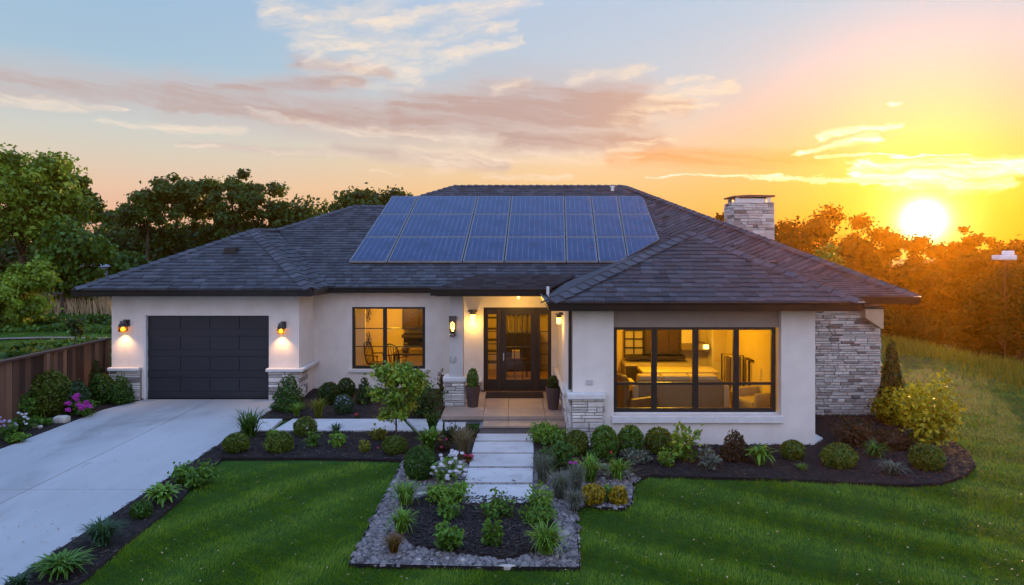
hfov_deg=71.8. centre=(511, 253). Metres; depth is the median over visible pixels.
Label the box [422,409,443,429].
sword plant
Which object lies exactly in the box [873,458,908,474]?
agave
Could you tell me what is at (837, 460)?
round shrub
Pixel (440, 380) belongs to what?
upright shrub
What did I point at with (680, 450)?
shrub
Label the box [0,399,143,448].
mulch bed
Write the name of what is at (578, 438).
round shrub
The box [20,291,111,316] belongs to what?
grass
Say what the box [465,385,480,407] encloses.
planter pot
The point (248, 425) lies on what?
yucca
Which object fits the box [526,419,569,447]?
spreading shrub
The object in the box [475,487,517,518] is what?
leafy shrub
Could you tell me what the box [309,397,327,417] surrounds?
grass tuft
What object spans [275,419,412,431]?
paving slab
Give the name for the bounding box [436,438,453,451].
flowering plant
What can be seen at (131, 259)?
understorey tree
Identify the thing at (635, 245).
solar panel
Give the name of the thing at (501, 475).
paving slab
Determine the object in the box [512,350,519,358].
storage box
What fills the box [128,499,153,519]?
ball shrub
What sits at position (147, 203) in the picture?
broadleaf tree
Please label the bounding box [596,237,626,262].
solar panel
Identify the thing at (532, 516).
leafy shrub
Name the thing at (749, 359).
side table
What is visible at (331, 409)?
mulch bed
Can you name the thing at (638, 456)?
ground plant
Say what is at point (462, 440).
grass tuft
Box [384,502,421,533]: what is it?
daylily
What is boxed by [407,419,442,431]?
paving slab
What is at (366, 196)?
broadleaf tree
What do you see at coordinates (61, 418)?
garden rock
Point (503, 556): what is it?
mulch bed
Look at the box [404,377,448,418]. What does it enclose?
spreading shrub
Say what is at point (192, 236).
understorey tree
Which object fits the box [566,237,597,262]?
solar panel
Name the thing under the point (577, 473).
grass tuft
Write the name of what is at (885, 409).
flowering bush
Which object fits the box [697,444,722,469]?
leafy shrub
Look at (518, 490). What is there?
paving slab
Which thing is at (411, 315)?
cupboard door
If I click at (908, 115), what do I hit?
sky
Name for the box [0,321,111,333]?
crop plants
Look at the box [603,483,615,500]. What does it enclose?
leafy shrub
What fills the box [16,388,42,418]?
round shrub
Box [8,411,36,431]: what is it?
flowering plant
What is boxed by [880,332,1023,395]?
grass
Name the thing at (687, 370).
kitchen island
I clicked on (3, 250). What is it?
understorey tree
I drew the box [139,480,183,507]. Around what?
hosta
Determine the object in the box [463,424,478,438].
leafy shrub
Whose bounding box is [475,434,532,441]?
paving slab
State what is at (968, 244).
hillside tree
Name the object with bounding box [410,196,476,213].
solar panel
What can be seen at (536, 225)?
solar panel
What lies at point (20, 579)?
agave
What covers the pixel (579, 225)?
solar panel
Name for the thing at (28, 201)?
broadleaf tree
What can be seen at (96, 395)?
shrub
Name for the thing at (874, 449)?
leafy shrub
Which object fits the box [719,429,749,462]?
cone shrub
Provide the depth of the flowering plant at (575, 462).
11.56 m
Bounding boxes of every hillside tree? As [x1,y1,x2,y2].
[715,212,724,221]
[774,215,840,253]
[774,225,825,251]
[800,242,877,276]
[805,202,865,258]
[840,212,892,275]
[843,240,907,316]
[868,228,917,314]
[880,257,959,346]
[895,232,937,314]
[907,267,963,349]
[923,241,952,293]
[935,249,1010,355]
[938,225,987,270]
[955,246,1023,364]
[961,270,1023,359]
[977,236,1012,276]
[1001,234,1023,264]
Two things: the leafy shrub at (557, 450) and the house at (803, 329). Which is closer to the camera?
the leafy shrub at (557, 450)
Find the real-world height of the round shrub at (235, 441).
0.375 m
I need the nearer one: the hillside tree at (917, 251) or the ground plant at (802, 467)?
the ground plant at (802, 467)
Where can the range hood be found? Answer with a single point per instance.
(685, 339)
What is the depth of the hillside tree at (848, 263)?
47.50 m
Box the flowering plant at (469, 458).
[463,454,473,462]
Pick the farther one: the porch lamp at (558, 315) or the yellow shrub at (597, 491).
the porch lamp at (558, 315)
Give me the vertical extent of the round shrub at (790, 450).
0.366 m
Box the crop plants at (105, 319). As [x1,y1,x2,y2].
[0,313,111,324]
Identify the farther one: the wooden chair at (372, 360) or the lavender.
the wooden chair at (372, 360)
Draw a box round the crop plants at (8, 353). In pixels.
[0,344,111,358]
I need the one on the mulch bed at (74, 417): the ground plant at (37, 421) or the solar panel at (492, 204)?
the ground plant at (37, 421)
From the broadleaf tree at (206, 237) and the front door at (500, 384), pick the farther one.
the broadleaf tree at (206, 237)
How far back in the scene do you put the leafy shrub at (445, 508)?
9.60 m
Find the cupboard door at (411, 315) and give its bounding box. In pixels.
[405,309,422,325]
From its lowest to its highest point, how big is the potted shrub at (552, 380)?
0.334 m
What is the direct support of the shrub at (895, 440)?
on the mulch bed at (754, 464)
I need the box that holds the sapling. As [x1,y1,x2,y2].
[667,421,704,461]
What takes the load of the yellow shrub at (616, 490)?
on the gravel
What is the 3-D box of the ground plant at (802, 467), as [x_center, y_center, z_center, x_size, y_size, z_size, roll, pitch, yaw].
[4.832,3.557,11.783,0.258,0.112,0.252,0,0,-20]
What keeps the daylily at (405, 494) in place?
on the bark mulch
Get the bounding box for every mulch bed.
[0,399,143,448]
[4,458,221,584]
[202,429,479,460]
[260,389,444,420]
[400,496,558,559]
[533,415,973,483]
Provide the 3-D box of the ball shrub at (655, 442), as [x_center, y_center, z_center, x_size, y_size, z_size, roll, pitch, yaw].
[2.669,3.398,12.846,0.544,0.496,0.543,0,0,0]
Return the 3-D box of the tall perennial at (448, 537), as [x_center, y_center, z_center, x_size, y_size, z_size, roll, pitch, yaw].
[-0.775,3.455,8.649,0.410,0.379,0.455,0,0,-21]
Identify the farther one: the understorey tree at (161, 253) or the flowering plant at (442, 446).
the understorey tree at (161, 253)
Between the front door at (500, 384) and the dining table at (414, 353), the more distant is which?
the dining table at (414, 353)
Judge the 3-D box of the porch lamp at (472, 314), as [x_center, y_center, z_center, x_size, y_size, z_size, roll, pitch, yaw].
[-0.987,1.587,17.810,0.227,0.325,0.221,0,0,0]
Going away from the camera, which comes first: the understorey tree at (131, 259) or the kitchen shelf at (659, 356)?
the kitchen shelf at (659, 356)
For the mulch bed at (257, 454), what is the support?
on the ground at (960, 385)
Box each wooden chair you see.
[364,340,387,364]
[387,343,407,364]
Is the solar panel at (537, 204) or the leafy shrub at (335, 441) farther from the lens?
the solar panel at (537, 204)
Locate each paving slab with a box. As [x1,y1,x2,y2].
[254,419,282,431]
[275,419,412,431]
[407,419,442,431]
[445,422,465,430]
[463,484,531,503]
[465,468,532,483]
[469,454,532,467]
[472,442,533,453]
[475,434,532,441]
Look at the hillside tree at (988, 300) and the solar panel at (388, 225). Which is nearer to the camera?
the solar panel at (388, 225)
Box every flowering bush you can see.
[864,381,939,426]
[891,368,973,447]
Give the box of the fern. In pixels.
[289,402,304,416]
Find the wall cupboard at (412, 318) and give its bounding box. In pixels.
[402,309,422,327]
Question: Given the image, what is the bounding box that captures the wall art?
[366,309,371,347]
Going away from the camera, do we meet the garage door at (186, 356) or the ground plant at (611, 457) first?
the ground plant at (611, 457)
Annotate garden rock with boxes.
[52,415,70,422]
[498,564,515,569]
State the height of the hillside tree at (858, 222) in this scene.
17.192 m
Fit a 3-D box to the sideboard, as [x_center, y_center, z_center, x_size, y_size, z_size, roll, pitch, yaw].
[-2.374,3.044,22.145,2.088,1.012,0.490,0,0,0]
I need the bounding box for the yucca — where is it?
[228,405,270,436]
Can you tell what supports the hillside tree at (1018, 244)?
on the ground at (960, 385)
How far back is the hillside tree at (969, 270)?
49.30 m
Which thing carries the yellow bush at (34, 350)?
on the ground at (960, 385)
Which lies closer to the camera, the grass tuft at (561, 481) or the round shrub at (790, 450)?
the grass tuft at (561, 481)
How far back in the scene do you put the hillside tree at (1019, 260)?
45.92 m
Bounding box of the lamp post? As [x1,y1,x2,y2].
[52,292,64,311]
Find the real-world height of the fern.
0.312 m
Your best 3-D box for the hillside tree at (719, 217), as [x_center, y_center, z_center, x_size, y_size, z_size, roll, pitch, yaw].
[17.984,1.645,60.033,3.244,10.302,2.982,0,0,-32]
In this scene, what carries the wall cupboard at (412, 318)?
attached to the house at (803, 329)
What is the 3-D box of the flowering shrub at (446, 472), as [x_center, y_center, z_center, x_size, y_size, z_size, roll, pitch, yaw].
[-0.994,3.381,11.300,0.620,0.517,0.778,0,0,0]
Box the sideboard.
[402,333,422,364]
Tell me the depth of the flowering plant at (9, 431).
13.75 m
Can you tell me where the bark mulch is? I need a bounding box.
[0,388,976,584]
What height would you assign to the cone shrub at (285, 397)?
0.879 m
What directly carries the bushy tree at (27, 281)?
on the ground at (960, 385)
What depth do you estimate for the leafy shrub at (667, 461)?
11.97 m
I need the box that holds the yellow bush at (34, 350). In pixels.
[29,347,46,353]
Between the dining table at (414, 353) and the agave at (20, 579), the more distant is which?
the dining table at (414, 353)
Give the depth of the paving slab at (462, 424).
14.90 m
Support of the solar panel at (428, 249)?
attached to the house at (803, 329)
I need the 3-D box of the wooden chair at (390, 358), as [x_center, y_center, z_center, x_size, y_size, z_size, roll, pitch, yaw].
[-3.254,3.013,19.648,0.615,1.082,0.568,0,0,20]
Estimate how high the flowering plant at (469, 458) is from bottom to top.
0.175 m
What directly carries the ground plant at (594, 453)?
on the mulch bed at (754, 464)
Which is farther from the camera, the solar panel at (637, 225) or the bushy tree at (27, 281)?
the bushy tree at (27, 281)
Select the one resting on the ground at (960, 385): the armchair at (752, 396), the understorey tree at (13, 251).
the understorey tree at (13, 251)
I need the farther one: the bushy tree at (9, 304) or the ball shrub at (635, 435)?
the bushy tree at (9, 304)
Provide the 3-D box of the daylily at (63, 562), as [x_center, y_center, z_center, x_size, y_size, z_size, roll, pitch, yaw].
[-5.093,3.512,7.999,0.722,0.202,0.699,0,0,0]
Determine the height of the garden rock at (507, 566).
0.053 m
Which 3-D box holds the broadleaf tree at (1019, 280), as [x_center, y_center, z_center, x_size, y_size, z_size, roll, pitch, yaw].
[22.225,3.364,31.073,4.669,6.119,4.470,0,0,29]
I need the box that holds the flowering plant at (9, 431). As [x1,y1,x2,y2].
[0,416,18,438]
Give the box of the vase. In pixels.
[401,343,408,352]
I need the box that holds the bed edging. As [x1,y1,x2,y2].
[222,442,975,571]
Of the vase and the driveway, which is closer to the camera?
the driveway
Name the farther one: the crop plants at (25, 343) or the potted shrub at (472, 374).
the crop plants at (25, 343)
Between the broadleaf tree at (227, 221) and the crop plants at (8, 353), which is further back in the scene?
the broadleaf tree at (227, 221)
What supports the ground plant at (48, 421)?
on the mulch bed at (74, 417)
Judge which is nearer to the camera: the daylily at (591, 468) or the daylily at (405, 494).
the daylily at (405, 494)
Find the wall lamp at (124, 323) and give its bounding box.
[118,319,129,331]
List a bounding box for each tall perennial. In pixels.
[432,519,465,552]
[480,518,504,546]
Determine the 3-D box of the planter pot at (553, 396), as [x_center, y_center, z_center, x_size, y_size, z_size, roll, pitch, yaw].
[0.922,3.242,15.831,0.351,0.495,0.351,0,0,0]
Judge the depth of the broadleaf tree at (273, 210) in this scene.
50.48 m
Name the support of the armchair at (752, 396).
on the house at (803, 329)
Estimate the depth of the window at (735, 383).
13.52 m
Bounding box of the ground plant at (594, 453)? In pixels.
[585,449,600,458]
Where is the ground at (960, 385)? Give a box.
[0,259,1023,584]
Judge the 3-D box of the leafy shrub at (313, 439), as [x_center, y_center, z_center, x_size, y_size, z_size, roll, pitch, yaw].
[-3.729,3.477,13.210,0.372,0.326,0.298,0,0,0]
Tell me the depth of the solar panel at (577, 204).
24.12 m
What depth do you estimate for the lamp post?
36.95 m
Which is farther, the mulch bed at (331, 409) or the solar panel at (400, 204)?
the solar panel at (400, 204)
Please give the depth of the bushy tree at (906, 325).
29.37 m
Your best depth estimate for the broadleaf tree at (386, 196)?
49.24 m
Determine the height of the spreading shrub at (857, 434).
0.640 m
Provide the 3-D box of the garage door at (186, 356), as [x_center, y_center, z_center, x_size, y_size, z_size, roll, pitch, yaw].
[-7.605,2.597,17.690,3.106,2.087,0.160,0,0,0]
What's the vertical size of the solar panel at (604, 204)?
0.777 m
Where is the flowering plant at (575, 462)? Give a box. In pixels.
[568,461,577,471]
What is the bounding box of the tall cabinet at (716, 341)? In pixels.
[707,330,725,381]
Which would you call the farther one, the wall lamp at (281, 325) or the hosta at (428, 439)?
the wall lamp at (281, 325)
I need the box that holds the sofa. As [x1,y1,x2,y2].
[628,374,728,406]
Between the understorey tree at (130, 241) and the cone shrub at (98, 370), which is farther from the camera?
the understorey tree at (130, 241)
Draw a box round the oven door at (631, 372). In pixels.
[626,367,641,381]
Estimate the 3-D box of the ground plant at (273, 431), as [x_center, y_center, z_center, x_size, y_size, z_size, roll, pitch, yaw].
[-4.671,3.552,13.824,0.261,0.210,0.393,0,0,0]
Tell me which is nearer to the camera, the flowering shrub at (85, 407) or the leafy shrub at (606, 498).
the leafy shrub at (606, 498)
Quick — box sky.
[0,0,1023,258]
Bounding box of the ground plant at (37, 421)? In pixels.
[28,415,46,426]
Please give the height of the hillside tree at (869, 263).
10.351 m
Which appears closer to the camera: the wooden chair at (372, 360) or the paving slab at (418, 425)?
the paving slab at (418, 425)
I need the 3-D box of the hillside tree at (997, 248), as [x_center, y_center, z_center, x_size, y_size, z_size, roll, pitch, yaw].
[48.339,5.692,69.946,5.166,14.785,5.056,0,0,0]
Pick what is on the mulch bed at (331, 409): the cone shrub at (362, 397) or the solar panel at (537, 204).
the cone shrub at (362, 397)
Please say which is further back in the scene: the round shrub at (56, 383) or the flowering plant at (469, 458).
the round shrub at (56, 383)
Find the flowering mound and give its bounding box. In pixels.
[332,394,353,413]
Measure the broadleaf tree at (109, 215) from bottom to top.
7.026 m
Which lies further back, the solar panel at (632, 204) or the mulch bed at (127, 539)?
the solar panel at (632, 204)
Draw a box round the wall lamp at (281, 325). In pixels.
[277,321,285,333]
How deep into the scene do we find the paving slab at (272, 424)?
14.90 m
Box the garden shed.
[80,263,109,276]
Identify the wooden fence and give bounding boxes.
[0,338,111,429]
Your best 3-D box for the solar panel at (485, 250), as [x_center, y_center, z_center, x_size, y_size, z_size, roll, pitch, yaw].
[-0.779,-0.106,20.718,1.212,0.768,1.640,0,0,0]
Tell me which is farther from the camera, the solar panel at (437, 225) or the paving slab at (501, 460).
the solar panel at (437, 225)
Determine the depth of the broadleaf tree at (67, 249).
37.14 m
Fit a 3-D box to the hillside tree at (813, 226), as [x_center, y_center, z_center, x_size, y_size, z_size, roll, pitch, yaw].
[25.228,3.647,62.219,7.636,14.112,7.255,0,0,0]
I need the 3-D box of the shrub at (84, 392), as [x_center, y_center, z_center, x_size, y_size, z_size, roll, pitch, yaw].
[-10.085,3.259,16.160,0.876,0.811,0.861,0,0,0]
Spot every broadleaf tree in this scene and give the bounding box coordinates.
[0,142,95,264]
[23,213,124,307]
[71,172,107,232]
[94,207,128,233]
[113,187,180,260]
[139,172,205,254]
[176,175,223,246]
[204,168,258,238]
[235,180,296,231]
[264,194,327,228]
[305,182,386,219]
[377,184,413,204]
[955,263,1023,365]
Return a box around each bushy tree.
[0,256,63,325]
[0,286,23,323]
[813,240,845,265]
[880,306,944,343]
[943,316,998,359]
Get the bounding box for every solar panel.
[349,237,397,262]
[365,214,408,237]
[381,196,417,214]
[388,237,467,262]
[399,214,472,236]
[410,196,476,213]
[463,237,505,262]
[469,214,508,236]
[474,196,510,213]
[505,237,565,262]
[507,214,564,236]
[510,196,563,213]
[565,196,591,213]
[565,214,594,236]
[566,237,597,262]
[591,196,619,213]
[593,214,623,236]
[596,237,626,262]
[618,196,648,213]
[621,214,657,237]
[625,237,658,256]
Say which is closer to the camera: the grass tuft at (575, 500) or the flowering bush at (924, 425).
the grass tuft at (575, 500)
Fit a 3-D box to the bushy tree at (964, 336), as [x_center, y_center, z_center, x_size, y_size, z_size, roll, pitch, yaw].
[20.877,3.963,31.901,2.245,3.229,2.877,0,0,0]
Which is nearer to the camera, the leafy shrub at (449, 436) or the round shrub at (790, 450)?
the round shrub at (790, 450)
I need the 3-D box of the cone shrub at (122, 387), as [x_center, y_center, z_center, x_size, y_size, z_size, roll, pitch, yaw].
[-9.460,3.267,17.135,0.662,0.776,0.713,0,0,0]
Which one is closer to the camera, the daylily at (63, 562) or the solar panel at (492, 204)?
the daylily at (63, 562)
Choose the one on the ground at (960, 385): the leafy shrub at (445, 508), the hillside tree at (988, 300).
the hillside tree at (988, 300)
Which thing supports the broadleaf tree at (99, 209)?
on the ground at (960, 385)
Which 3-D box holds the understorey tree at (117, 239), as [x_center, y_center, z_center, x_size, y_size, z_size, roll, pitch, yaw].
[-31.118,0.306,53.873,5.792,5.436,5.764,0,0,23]
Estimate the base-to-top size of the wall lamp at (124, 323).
0.300 m
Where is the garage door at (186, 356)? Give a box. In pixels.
[144,315,268,398]
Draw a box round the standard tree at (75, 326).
[65,318,87,343]
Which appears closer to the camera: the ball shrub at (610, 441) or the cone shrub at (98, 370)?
the ball shrub at (610, 441)
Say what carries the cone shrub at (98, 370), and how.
on the ground at (960, 385)
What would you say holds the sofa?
on the house at (803, 329)
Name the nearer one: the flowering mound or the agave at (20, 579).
the agave at (20, 579)
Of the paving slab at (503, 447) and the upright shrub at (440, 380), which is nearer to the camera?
the paving slab at (503, 447)
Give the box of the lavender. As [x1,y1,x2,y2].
[71,515,132,546]
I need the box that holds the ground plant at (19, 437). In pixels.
[4,432,31,443]
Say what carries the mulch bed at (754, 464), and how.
on the ground at (960, 385)
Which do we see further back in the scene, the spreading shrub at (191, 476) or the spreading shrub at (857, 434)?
the spreading shrub at (857, 434)
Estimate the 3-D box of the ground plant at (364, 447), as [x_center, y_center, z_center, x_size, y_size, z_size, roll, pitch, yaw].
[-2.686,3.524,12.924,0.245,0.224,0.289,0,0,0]
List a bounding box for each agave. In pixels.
[1,568,34,584]
[328,422,344,433]
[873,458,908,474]
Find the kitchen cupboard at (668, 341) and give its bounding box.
[643,330,679,353]
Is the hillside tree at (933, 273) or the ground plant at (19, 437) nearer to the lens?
the ground plant at (19, 437)
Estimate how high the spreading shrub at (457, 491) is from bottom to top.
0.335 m
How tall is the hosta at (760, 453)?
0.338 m
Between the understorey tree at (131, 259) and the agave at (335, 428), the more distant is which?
the understorey tree at (131, 259)
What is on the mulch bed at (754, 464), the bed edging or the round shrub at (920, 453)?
the round shrub at (920, 453)
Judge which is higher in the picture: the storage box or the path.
the path
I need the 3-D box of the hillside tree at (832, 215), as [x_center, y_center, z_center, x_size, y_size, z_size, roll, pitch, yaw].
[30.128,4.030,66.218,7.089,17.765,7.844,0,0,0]
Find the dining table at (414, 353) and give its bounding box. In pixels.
[392,350,422,362]
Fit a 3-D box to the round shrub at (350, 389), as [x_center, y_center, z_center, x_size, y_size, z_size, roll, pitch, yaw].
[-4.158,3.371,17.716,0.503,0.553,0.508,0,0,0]
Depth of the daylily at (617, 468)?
11.28 m
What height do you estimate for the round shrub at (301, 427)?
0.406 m
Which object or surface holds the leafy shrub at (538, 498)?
on the mulch bed at (503, 556)
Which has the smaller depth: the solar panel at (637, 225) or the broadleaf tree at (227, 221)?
the solar panel at (637, 225)
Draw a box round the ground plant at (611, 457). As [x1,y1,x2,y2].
[606,451,617,462]
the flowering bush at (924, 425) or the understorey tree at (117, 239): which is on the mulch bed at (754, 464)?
the flowering bush at (924, 425)
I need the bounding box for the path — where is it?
[0,337,111,338]
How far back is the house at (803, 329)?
17.60 m
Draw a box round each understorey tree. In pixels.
[0,237,36,277]
[0,238,16,283]
[85,222,143,253]
[107,247,151,275]
[108,220,167,252]
[132,220,188,261]
[161,216,211,255]
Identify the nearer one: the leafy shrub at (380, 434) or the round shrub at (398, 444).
the round shrub at (398, 444)
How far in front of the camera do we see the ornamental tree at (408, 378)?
13.67 m
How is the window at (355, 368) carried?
in the house at (803, 329)
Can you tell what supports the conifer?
on the mulch bed at (754, 464)
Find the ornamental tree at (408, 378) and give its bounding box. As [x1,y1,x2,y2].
[361,359,430,434]
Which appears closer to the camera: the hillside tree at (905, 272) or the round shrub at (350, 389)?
the round shrub at (350, 389)
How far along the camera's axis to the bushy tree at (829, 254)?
33.83 m
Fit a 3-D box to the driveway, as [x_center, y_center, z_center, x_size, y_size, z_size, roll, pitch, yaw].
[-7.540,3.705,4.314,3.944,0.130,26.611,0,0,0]
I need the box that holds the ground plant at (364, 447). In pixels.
[358,439,370,451]
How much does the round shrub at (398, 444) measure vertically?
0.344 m
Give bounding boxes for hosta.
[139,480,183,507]
[415,425,444,450]
[745,443,778,464]
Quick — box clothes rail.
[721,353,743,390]
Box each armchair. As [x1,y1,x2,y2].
[617,373,658,406]
[731,368,769,406]
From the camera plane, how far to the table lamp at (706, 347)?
17.95 m
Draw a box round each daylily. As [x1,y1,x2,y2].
[25,546,97,581]
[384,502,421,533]
[385,475,425,505]
[523,517,573,556]
[573,452,606,482]
[604,458,633,479]
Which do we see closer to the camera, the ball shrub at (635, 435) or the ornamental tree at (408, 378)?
the ball shrub at (635, 435)
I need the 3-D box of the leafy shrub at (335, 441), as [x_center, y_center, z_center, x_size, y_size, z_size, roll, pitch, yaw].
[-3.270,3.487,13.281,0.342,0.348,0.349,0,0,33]
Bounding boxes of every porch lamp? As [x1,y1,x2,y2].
[468,309,476,322]
[555,312,562,323]
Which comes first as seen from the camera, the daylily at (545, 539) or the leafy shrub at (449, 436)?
the daylily at (545, 539)
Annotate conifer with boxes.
[875,336,907,422]
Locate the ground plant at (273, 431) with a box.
[266,428,278,437]
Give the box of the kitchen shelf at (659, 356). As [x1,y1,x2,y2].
[625,354,685,358]
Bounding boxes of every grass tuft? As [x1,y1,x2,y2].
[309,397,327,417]
[379,530,407,553]
[448,423,477,459]
[526,450,561,483]
[541,468,580,498]
[560,486,587,510]
[563,462,588,491]
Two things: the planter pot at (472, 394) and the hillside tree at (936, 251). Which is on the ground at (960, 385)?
the hillside tree at (936, 251)
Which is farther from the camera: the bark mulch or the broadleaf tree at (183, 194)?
the broadleaf tree at (183, 194)
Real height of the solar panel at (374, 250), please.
0.768 m
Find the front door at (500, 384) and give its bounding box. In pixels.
[482,307,550,391]
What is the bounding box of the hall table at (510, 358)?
[506,357,527,376]
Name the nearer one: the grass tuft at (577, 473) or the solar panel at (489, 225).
the grass tuft at (577, 473)
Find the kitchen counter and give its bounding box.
[621,360,690,381]
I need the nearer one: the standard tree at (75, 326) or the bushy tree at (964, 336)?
the standard tree at (75, 326)
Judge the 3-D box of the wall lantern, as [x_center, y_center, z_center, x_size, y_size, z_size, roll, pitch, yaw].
[-1.349,1.667,16.115,0.164,0.460,0.190,0,0,0]
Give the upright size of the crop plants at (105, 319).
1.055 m
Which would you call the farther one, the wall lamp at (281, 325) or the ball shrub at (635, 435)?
the wall lamp at (281, 325)
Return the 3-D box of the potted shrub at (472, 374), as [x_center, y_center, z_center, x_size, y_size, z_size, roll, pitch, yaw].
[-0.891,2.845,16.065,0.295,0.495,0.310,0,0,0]
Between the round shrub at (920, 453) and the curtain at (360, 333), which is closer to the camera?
the round shrub at (920, 453)
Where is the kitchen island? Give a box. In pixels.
[637,366,718,374]
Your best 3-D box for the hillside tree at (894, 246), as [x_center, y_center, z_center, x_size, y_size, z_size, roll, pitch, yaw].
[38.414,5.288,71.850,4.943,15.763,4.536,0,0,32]
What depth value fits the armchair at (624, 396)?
14.27 m
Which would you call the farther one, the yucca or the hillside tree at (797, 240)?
the hillside tree at (797, 240)
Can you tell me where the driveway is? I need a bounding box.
[0,399,274,584]
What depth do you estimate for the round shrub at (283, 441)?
12.82 m
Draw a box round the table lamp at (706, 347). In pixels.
[703,345,708,351]
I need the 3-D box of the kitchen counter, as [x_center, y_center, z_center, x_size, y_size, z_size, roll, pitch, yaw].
[3.714,3.294,18.265,1.696,0.979,0.630,0,0,0]
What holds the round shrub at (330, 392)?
on the mulch bed at (331, 409)
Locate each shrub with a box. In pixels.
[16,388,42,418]
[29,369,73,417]
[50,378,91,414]
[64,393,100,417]
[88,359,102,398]
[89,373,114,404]
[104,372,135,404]
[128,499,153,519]
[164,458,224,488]
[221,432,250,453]
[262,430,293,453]
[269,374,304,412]
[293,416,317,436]
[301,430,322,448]
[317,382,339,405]
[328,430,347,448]
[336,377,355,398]
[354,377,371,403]
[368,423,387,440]
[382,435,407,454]
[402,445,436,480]
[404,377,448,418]
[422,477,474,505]
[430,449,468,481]
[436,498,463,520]
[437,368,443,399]
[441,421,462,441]
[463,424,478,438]
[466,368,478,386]
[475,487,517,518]
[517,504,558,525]
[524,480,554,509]
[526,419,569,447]
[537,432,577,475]
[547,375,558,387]
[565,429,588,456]
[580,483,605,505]
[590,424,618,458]
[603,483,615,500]
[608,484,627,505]
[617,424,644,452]
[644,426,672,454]
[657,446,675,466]
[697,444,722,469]
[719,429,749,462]
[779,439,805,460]
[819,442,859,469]
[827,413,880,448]
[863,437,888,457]
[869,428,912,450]
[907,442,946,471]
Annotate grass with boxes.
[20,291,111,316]
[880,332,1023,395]
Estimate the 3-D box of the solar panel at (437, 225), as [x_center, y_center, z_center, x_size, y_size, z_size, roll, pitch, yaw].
[-2.361,-0.866,22.455,2.146,0.826,1.774,0,0,0]
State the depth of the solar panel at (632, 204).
24.12 m
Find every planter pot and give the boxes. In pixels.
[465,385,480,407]
[545,386,560,409]
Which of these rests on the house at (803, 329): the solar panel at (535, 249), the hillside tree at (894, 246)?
the solar panel at (535, 249)
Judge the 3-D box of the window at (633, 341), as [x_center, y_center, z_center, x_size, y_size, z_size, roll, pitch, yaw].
[3.188,2.364,18.529,0.515,0.714,0.082,0,0,0]
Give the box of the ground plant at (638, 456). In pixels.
[618,447,653,464]
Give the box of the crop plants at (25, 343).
[0,334,111,349]
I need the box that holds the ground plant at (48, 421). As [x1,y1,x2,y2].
[42,417,52,425]
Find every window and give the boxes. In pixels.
[349,307,427,372]
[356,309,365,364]
[612,327,782,422]
[624,330,643,356]
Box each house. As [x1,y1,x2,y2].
[70,184,920,446]
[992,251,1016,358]
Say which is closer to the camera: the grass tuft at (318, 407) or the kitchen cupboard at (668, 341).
the grass tuft at (318, 407)
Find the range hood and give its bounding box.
[680,330,707,349]
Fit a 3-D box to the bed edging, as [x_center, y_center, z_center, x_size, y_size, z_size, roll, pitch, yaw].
[2.139,3.680,10.987,13.890,0.120,5.208,0,0,-9]
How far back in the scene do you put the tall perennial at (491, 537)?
8.72 m
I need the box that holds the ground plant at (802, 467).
[796,463,807,469]
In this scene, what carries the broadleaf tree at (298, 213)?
on the ground at (960, 385)
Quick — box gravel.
[348,459,640,567]
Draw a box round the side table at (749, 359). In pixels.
[744,358,753,385]
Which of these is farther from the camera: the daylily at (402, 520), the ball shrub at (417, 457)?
the ball shrub at (417, 457)
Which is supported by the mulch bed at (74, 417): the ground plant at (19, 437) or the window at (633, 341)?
the ground plant at (19, 437)
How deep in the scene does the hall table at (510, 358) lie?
20.20 m
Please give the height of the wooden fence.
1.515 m

